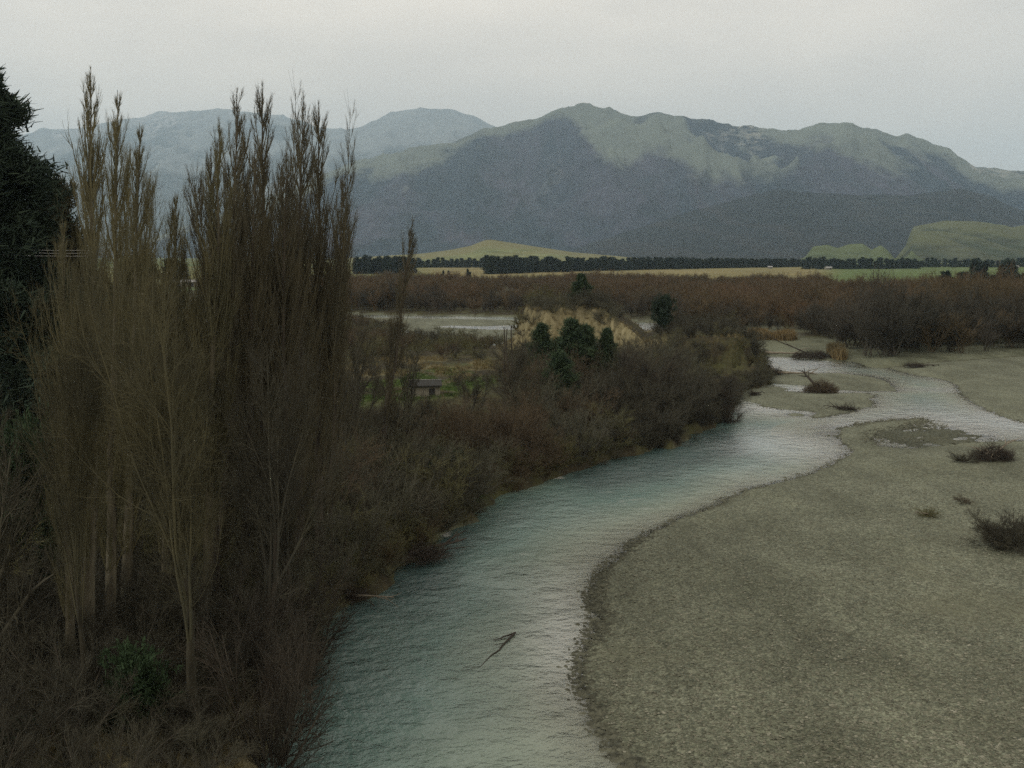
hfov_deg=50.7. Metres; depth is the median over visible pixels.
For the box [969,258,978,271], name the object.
pine
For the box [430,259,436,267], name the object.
pine
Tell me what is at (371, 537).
shrub
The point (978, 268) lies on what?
pine
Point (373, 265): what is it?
pine
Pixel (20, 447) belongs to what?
evergreen shrub
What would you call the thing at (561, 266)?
pine
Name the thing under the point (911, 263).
pine
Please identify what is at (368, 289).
willow
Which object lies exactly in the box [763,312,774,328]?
willow
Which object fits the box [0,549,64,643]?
shrub
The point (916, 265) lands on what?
pine
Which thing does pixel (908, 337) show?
willow
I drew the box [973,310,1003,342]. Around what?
willow
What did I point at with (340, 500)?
shrub
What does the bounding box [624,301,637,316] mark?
willow
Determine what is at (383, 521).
shrub
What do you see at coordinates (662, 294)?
willow
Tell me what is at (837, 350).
dry reeds
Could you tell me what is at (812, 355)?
driftwood snag
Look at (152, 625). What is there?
shrub
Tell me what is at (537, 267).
pine
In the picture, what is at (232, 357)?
poplar
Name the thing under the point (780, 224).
mountains
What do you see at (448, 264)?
pine
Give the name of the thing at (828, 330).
willow
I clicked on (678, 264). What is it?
pine
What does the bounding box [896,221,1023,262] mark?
hill
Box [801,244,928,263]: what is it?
hill
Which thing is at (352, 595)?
fallen branch
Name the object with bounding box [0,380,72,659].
bare tree
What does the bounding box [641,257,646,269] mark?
pine
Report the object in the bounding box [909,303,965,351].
willow
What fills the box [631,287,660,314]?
willow
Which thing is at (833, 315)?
willow
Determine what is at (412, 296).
willow
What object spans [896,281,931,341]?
willow
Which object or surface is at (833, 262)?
pine
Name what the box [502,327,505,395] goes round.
dead tree
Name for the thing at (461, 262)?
pine
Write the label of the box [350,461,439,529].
shrub
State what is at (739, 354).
bluff
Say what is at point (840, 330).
willow
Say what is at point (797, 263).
pine
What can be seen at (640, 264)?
pine
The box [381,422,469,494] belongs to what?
shrub
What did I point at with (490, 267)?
pine
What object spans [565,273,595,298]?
pine tree
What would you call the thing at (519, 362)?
bare tree
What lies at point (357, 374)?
bare tree
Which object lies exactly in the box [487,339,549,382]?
shrub
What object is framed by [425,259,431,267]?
pine
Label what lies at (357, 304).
willow
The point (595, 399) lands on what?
shrub
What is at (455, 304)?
willow
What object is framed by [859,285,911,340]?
willow
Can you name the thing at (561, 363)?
pine tree
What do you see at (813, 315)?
willow
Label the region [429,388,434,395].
door
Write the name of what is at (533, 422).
shrub
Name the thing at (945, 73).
sky
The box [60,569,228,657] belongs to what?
shrub
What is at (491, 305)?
willow
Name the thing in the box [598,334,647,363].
shrub
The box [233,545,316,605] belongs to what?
shrub
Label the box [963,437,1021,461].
bush
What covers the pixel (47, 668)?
shrub
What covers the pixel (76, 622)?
shrub
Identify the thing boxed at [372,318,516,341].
gravel bar
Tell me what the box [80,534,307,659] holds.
shrub
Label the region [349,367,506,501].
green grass
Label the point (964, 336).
willow
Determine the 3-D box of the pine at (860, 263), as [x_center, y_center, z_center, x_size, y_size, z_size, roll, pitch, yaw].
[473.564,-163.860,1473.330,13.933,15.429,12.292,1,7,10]
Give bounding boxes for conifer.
[0,64,125,441]
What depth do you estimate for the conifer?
81.92 m
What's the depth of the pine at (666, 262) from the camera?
1420.78 m
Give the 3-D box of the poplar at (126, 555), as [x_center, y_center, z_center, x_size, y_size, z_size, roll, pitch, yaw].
[-18.857,0.227,55.182,4.595,26.689,3.427,-6,9,-42]
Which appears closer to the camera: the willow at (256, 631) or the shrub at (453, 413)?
the willow at (256, 631)
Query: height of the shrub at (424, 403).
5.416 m
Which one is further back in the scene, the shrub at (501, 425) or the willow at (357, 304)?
the willow at (357, 304)
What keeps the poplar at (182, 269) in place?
on the ground at (812, 342)
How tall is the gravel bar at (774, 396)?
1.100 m
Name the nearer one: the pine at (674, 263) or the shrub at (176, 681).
the shrub at (176, 681)
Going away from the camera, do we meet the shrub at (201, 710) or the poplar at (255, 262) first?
the shrub at (201, 710)
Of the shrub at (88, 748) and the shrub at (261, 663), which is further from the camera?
the shrub at (261, 663)
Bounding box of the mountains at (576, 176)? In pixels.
[98,103,1023,257]
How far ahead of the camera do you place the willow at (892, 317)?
224.14 m
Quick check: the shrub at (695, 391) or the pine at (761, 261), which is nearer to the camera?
the shrub at (695, 391)
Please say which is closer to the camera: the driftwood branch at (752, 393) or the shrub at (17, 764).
the shrub at (17, 764)
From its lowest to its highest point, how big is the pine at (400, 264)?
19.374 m
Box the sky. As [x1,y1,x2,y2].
[0,0,1023,170]
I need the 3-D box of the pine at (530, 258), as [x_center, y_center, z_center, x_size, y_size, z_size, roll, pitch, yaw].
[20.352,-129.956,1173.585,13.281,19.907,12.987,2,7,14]
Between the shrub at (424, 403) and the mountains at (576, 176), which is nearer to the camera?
the shrub at (424, 403)
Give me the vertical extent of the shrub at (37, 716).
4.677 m
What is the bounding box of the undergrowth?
[0,283,777,767]
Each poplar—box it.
[33,219,107,691]
[62,67,125,677]
[79,90,165,664]
[97,123,184,632]
[148,245,200,626]
[151,193,208,613]
[174,117,245,618]
[180,142,251,616]
[182,89,268,577]
[214,142,281,605]
[224,70,308,575]
[254,146,325,575]
[270,95,343,570]
[289,92,361,573]
[312,171,363,544]
[378,216,418,466]
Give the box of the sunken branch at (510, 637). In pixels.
[465,632,515,667]
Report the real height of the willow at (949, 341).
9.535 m
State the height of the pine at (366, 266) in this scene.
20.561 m
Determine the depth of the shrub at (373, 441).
90.25 m
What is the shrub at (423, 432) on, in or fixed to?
on the ground at (812, 342)
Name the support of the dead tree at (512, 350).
on the ground at (812, 342)
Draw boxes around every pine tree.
[521,321,554,367]
[527,350,582,413]
[538,316,606,385]
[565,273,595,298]
[581,322,612,377]
[596,327,623,375]
[650,292,677,334]
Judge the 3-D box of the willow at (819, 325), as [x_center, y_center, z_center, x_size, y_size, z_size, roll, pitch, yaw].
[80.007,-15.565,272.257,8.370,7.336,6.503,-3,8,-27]
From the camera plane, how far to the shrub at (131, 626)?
49.99 m
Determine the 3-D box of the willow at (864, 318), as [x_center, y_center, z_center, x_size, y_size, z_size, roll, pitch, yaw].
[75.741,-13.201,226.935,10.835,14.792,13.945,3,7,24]
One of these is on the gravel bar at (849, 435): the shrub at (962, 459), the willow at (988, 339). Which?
the shrub at (962, 459)
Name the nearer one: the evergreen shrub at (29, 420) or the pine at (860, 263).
the evergreen shrub at (29, 420)
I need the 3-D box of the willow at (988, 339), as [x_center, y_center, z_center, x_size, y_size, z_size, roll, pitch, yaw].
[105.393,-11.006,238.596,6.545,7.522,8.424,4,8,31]
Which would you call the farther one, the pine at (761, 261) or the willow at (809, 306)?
the pine at (761, 261)
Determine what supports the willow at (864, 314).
on the ground at (812, 342)
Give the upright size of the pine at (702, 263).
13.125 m
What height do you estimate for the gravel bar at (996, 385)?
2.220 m
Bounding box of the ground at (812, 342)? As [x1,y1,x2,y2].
[0,258,1023,767]
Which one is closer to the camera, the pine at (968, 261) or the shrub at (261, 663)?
the shrub at (261, 663)
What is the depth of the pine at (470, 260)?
1609.94 m
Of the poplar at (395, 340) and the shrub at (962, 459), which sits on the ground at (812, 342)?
the poplar at (395, 340)
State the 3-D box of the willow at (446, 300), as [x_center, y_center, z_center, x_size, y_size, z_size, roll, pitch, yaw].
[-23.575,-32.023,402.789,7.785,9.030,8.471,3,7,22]
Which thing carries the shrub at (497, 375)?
on the ground at (812, 342)
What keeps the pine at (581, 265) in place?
on the ground at (812, 342)
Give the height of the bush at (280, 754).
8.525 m
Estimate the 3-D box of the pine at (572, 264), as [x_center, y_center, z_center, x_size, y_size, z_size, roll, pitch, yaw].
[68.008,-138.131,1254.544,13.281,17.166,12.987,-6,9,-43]
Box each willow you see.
[204,565,332,703]
[214,532,367,672]
[349,284,369,308]
[354,280,380,307]
[355,285,382,308]
[356,284,380,309]
[365,294,387,309]
[371,284,395,308]
[378,279,402,305]
[379,277,402,306]
[380,278,397,307]
[403,289,417,310]
[418,294,432,310]
[419,281,440,308]
[425,292,445,311]
[439,289,457,308]
[445,297,459,309]
[445,299,454,311]
[455,300,467,309]
[480,299,489,311]
[483,292,498,311]
[493,294,500,308]
[499,286,521,308]
[505,290,528,310]
[507,290,525,309]
[603,339,698,398]
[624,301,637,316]
[630,287,664,314]
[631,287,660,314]
[643,285,660,310]
[650,287,679,301]
[672,368,752,407]
[681,289,712,319]
[717,398,745,423]
[744,309,759,327]
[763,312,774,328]
[771,314,786,329]
[780,299,809,327]
[789,310,807,329]
[793,300,819,329]
[793,303,819,333]
[801,299,828,331]
[802,315,824,332]
[804,303,830,331]
[804,304,826,334]
[810,310,829,336]
[819,285,927,347]
[820,300,851,340]
[820,310,835,338]
[825,306,850,342]
[831,295,919,356]
[831,303,863,347]
[836,270,908,351]
[844,288,894,355]
[845,281,902,337]
[849,287,881,344]
[858,263,926,347]
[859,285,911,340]
[863,282,918,312]
[866,289,930,355]
[869,298,927,354]
[878,282,954,349]
[889,277,946,349]
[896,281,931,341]
[906,295,977,342]
[908,308,948,345]
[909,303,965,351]
[923,292,961,346]
[928,286,994,342]
[931,286,1006,338]
[935,309,963,351]
[940,316,983,351]
[941,306,978,352]
[951,280,1011,342]
[955,282,991,338]
[963,300,1023,347]
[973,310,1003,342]
[975,306,1023,347]
[975,318,999,350]
[992,304,1023,346]
[1006,304,1023,340]
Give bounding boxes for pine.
[352,260,362,273]
[361,255,370,273]
[369,255,372,273]
[370,258,379,273]
[374,256,383,272]
[381,256,391,273]
[389,260,396,271]
[391,255,399,273]
[398,257,405,271]
[417,259,422,267]
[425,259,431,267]
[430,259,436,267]
[435,257,440,267]
[439,257,446,267]
[445,260,451,267]
[458,258,463,267]
[461,260,468,267]
[467,257,472,267]
[472,258,478,267]
[478,258,484,267]
[480,255,489,273]
[486,255,496,273]
[492,255,498,272]
[495,260,505,273]
[501,256,510,273]
[506,255,513,272]
[513,257,524,272]
[521,257,526,272]
[524,260,533,272]
[528,255,535,272]
[533,260,542,271]
[541,256,551,271]
[548,256,553,271]
[551,257,559,271]
[559,261,564,271]
[563,256,571,271]
[570,258,574,271]
[577,258,585,270]
[587,257,594,270]
[593,259,598,270]
[599,256,607,270]
[606,257,613,270]
[613,259,621,270]
[623,257,632,269]
[630,256,637,269]
[637,257,643,269]
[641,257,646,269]
[645,257,652,269]
[652,259,657,268]
[655,257,664,269]
[663,257,670,268]
[671,259,676,268]
[675,256,684,268]
[686,258,692,268]
[691,258,699,268]
[699,260,706,268]
[707,257,714,267]
[715,257,721,266]
[723,258,731,267]
[732,259,738,267]
[740,258,747,267]
[746,259,751,267]
[749,258,755,267]
[759,258,764,267]
[771,258,776,267]
[775,258,780,267]
[779,258,784,266]
[784,260,789,266]
[794,260,800,266]
[804,257,811,268]
[811,257,816,268]
[815,258,822,268]
[821,256,827,268]
[830,258,836,268]
[832,259,840,268]
[840,260,845,268]
[844,258,850,268]
[850,258,860,268]
[857,259,863,268]
[861,257,866,268]
[866,258,873,268]
[875,257,883,268]
[882,257,890,268]
[892,260,900,268]
[898,258,904,268]
[903,260,909,268]
[909,260,914,268]
[912,261,921,268]
[924,257,931,266]
[931,258,938,266]
[942,258,947,266]
[944,270,951,280]
[949,260,956,266]
[952,257,959,266]
[965,258,970,266]
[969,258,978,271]
[971,265,982,278]
[982,260,989,276]
[989,259,995,266]
[994,263,1010,273]
[1003,259,1013,272]
[1010,259,1019,273]
[1018,258,1023,266]
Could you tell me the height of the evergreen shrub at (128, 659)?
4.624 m
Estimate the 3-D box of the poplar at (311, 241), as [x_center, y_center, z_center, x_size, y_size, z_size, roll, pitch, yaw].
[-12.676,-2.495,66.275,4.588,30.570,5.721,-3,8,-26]
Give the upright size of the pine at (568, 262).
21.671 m
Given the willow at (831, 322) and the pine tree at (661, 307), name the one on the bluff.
the pine tree at (661, 307)
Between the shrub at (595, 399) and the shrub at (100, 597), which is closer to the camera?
the shrub at (100, 597)
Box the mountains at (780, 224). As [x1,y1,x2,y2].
[569,188,1023,259]
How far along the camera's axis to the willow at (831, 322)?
250.00 m
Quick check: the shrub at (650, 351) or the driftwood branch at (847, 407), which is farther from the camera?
the shrub at (650, 351)
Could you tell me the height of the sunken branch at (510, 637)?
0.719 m
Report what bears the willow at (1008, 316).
on the ground at (812, 342)
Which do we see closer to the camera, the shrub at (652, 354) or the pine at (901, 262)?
the shrub at (652, 354)
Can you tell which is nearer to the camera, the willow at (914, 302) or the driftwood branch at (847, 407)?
the driftwood branch at (847, 407)
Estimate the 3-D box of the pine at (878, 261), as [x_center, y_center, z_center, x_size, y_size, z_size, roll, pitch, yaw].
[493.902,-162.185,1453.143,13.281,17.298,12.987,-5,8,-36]
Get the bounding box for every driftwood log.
[762,348,806,354]
[770,365,820,374]
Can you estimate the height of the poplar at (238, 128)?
29.763 m
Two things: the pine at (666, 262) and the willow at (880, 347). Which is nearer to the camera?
the willow at (880, 347)
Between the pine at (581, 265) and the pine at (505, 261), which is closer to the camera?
the pine at (505, 261)
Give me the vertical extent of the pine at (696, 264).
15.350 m
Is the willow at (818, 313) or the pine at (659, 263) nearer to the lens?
the willow at (818, 313)
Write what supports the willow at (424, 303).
on the ground at (812, 342)
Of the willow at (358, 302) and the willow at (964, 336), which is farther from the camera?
the willow at (358, 302)
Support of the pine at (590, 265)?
on the ground at (812, 342)
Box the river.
[261,314,1023,767]
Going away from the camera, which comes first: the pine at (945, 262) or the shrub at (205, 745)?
the shrub at (205, 745)
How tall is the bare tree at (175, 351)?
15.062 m
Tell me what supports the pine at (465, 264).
on the ground at (812, 342)
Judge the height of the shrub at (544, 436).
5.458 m
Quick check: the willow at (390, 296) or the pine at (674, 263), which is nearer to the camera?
the willow at (390, 296)
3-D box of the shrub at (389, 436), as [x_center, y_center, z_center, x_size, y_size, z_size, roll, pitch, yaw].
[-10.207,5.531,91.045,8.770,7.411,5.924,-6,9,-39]
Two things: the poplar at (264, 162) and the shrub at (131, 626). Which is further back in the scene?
the poplar at (264, 162)
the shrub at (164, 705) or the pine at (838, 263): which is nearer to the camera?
the shrub at (164, 705)
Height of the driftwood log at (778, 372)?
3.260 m
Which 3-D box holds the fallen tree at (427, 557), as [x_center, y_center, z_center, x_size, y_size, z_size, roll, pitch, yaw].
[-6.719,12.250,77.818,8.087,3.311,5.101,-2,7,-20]
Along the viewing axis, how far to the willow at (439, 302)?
396.74 m
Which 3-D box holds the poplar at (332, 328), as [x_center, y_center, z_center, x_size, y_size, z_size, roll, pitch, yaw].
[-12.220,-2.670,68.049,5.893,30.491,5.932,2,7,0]
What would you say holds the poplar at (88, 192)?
on the ground at (812, 342)
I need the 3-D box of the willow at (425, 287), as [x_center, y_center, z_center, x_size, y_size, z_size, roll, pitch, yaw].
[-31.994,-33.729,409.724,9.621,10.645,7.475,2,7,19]
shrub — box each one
[0,403,72,507]
[0,409,55,554]
[0,498,43,603]
[0,519,58,611]
[0,540,157,657]
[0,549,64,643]
[0,555,129,676]
[0,572,80,648]
[0,602,171,720]
[0,604,125,743]
[0,607,104,672]
[0,656,105,732]
[0,657,146,767]
[0,663,102,759]
[0,693,89,767]
[11,592,196,677]
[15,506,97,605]
[18,624,200,734]
[21,709,200,767]
[43,710,196,767]
[59,580,210,701]
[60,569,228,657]
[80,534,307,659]
[84,656,262,738]
[86,656,257,714]
[91,693,198,767]
[95,525,202,588]
[95,635,184,738]
[97,683,266,767]
[108,563,260,674]
[156,719,252,767]
[160,617,286,695]
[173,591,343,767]
[186,490,292,565]
[214,560,338,650]
[231,617,322,689]
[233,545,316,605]
[278,407,391,520]
[289,462,403,563]
[290,446,396,522]
[290,473,377,551]
[290,519,368,592]
[293,371,371,395]
[294,426,392,477]
[303,417,413,485]
[308,462,389,539]
[324,491,406,552]
[325,428,401,510]
[334,432,416,521]
[343,435,428,499]
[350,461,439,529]
[354,409,435,484]
[358,400,434,461]
[364,431,428,483]
[379,389,460,424]
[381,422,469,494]
[391,391,452,441]
[414,451,481,520]
[419,389,476,439]
[421,443,465,476]
[423,414,485,450]
[441,405,503,454]
[444,406,503,449]
[448,388,510,444]
[468,405,511,435]
[477,394,515,431]
[479,407,526,441]
[483,388,549,449]
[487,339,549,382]
[487,359,543,396]
[489,358,537,387]
[494,342,551,380]
[497,380,537,414]
[504,404,553,448]
[508,403,555,450]
[532,341,596,382]
[562,381,623,427]
[571,381,597,396]
[581,399,638,434]
[585,336,648,376]
[596,396,641,423]
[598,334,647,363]
[604,360,694,415]
[615,378,703,418]
[618,332,679,369]
[620,338,674,369]
[657,365,721,415]
[911,503,944,518]
[946,449,979,463]
[951,493,973,504]
[959,505,1023,553]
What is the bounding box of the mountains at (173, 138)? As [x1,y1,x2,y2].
[17,107,494,245]
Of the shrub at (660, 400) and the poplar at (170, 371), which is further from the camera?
the shrub at (660, 400)
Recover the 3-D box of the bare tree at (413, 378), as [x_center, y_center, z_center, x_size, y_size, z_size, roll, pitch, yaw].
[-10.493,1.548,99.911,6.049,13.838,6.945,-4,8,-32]
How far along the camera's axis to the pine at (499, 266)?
1104.11 m
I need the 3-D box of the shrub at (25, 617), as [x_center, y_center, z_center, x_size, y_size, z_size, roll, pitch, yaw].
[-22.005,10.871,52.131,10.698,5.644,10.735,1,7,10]
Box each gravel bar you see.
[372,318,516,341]
[573,419,1023,767]
[740,385,878,418]
[770,370,900,393]
[784,413,808,416]
[889,356,1023,421]
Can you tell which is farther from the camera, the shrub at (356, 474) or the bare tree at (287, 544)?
the shrub at (356, 474)
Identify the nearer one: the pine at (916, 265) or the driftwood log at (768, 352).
the driftwood log at (768, 352)
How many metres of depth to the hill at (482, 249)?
2243.04 m
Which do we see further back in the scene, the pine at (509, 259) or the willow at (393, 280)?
the pine at (509, 259)
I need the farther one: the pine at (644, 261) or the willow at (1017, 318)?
the pine at (644, 261)
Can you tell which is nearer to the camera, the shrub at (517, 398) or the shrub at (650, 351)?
the shrub at (517, 398)
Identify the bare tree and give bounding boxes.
[0,190,139,725]
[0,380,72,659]
[33,168,254,745]
[99,319,199,529]
[129,310,196,428]
[198,301,382,649]
[202,405,308,614]
[303,342,392,496]
[310,303,379,437]
[365,327,433,444]
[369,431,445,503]
[446,369,495,418]
[482,328,540,405]
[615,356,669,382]
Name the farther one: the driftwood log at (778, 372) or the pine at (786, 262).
the pine at (786, 262)
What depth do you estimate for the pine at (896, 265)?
1461.57 m
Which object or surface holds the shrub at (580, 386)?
on the ground at (812, 342)
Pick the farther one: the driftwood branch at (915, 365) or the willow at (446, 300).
the willow at (446, 300)
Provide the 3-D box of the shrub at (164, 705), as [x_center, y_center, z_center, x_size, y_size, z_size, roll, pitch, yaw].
[-17.182,12.569,45.974,7.350,4.316,7.324,-3,7,-22]
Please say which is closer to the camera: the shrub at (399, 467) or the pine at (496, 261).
the shrub at (399, 467)
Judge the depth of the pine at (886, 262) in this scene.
1462.23 m
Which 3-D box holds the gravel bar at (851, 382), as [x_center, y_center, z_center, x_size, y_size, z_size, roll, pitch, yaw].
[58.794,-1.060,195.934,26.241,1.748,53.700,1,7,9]
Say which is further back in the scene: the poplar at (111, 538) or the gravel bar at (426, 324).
the gravel bar at (426, 324)
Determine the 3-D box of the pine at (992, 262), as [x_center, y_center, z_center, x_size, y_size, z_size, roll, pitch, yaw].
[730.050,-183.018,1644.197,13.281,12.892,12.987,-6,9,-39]
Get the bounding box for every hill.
[248,240,630,266]
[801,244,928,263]
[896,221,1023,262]
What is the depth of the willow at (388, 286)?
421.56 m
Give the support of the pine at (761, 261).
on the ground at (812, 342)
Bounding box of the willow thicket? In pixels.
[197,258,1023,337]
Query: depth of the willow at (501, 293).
404.69 m
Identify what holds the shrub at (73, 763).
on the ground at (812, 342)
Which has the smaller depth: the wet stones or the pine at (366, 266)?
the wet stones
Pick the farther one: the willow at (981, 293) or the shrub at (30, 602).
the willow at (981, 293)
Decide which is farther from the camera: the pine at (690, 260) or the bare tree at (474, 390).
the pine at (690, 260)
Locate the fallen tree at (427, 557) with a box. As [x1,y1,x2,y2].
[392,529,466,568]
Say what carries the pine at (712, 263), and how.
on the ground at (812, 342)
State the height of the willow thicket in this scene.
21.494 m
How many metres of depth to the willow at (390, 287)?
410.30 m
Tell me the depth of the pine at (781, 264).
1643.45 m
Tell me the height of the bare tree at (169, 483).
24.345 m
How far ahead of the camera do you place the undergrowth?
124.61 m
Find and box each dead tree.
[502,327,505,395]
[506,329,509,397]
[510,326,512,399]
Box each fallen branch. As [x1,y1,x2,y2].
[331,574,399,607]
[408,540,473,559]
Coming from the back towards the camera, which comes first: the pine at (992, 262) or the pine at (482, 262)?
the pine at (992, 262)
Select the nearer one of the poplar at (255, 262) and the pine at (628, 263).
the poplar at (255, 262)
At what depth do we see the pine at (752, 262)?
1611.71 m
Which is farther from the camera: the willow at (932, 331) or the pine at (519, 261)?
the pine at (519, 261)
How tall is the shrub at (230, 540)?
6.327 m
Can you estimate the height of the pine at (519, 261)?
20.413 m
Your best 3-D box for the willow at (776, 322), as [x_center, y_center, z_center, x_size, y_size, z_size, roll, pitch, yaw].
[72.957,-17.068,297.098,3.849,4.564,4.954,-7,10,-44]
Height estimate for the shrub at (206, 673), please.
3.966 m
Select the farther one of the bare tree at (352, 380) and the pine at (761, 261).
the pine at (761, 261)
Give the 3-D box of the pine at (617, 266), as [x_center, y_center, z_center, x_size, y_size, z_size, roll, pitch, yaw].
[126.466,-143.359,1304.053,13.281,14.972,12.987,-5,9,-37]
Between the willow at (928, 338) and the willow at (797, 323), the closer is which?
the willow at (928, 338)
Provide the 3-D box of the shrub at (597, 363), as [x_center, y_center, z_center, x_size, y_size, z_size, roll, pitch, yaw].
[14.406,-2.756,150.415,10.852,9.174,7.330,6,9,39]
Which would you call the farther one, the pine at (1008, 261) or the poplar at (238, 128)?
the pine at (1008, 261)
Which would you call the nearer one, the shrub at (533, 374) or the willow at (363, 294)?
the shrub at (533, 374)
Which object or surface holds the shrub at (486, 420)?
on the ground at (812, 342)
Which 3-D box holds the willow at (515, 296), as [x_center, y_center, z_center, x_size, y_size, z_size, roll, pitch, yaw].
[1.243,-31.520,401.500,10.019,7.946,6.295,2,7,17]
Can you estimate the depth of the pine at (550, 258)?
1203.46 m
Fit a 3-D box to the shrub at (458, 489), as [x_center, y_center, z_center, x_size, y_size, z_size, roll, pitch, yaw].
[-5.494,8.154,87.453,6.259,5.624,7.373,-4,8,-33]
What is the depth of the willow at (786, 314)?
303.50 m
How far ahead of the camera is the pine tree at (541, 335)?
157.48 m
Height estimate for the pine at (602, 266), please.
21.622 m
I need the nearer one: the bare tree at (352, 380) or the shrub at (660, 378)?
the bare tree at (352, 380)
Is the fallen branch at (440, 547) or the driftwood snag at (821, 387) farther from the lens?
the driftwood snag at (821, 387)
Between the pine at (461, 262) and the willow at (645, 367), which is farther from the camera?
the pine at (461, 262)
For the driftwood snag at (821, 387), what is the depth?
172.04 m
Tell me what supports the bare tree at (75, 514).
on the ground at (812, 342)
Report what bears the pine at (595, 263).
on the ground at (812, 342)
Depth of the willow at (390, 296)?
409.09 m
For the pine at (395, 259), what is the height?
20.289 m
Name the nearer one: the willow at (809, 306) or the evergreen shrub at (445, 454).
the evergreen shrub at (445, 454)
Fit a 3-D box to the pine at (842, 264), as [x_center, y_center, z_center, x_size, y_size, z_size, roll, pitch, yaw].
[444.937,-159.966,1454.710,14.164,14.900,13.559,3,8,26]
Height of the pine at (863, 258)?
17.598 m
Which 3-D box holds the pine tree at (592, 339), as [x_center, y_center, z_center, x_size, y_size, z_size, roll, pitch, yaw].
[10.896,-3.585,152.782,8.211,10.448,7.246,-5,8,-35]
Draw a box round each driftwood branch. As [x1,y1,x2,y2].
[746,389,763,395]
[823,402,858,411]
[900,361,938,367]
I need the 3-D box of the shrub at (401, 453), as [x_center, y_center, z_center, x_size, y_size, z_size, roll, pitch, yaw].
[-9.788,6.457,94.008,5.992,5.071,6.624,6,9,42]
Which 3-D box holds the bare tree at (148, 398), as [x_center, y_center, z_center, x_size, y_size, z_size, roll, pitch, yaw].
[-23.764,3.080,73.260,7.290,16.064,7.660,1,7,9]
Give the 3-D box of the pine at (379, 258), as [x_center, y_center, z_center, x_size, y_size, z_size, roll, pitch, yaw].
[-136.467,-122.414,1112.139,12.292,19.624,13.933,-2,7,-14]
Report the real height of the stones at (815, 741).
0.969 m
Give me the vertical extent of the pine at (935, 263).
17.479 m
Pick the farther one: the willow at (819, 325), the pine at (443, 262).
the pine at (443, 262)
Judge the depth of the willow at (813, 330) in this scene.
280.75 m
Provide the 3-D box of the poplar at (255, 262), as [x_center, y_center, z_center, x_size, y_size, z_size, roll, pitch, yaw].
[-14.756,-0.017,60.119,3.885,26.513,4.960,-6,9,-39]
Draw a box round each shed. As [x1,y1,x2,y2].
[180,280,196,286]
[409,379,441,396]
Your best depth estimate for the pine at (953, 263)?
1631.38 m
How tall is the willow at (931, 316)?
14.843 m
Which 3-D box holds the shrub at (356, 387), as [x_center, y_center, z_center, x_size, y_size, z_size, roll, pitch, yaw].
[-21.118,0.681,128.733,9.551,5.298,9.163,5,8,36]
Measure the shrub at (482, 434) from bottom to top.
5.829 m
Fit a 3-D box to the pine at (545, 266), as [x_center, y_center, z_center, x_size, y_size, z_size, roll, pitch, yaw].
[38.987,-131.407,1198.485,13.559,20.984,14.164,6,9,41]
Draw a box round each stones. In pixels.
[556,379,1023,767]
[580,448,1023,767]
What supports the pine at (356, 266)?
on the ground at (812, 342)
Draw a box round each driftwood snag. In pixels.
[765,335,831,359]
[798,368,839,393]
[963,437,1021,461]
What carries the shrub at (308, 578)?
on the ground at (812, 342)
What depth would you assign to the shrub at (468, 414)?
109.23 m
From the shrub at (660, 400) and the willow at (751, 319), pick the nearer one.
the shrub at (660, 400)
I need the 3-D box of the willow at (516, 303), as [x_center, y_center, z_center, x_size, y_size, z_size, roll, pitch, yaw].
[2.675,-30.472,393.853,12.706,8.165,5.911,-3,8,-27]
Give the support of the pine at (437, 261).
on the ground at (812, 342)
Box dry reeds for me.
[747,327,850,359]
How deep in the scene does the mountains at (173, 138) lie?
17513.83 m
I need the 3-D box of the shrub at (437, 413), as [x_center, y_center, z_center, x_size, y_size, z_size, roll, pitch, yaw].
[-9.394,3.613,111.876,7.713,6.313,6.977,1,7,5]
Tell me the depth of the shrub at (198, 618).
52.28 m
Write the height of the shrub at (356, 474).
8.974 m
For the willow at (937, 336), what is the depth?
241.58 m
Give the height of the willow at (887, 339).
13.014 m
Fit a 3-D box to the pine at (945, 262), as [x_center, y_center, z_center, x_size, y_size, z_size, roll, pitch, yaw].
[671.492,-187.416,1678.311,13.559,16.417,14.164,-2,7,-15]
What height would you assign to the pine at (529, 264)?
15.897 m
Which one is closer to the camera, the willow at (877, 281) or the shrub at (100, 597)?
the shrub at (100, 597)
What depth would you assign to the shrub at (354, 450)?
91.51 m
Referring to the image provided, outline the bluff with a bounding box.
[513,304,753,367]
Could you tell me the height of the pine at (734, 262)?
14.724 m
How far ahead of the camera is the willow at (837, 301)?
240.44 m
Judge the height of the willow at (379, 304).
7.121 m
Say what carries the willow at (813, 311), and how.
on the ground at (812, 342)
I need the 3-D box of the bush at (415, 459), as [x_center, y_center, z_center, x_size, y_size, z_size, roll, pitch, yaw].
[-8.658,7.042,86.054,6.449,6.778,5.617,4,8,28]
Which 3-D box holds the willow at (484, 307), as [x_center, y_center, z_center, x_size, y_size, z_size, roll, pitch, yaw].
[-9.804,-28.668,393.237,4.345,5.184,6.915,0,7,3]
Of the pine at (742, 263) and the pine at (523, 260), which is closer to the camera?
the pine at (523, 260)

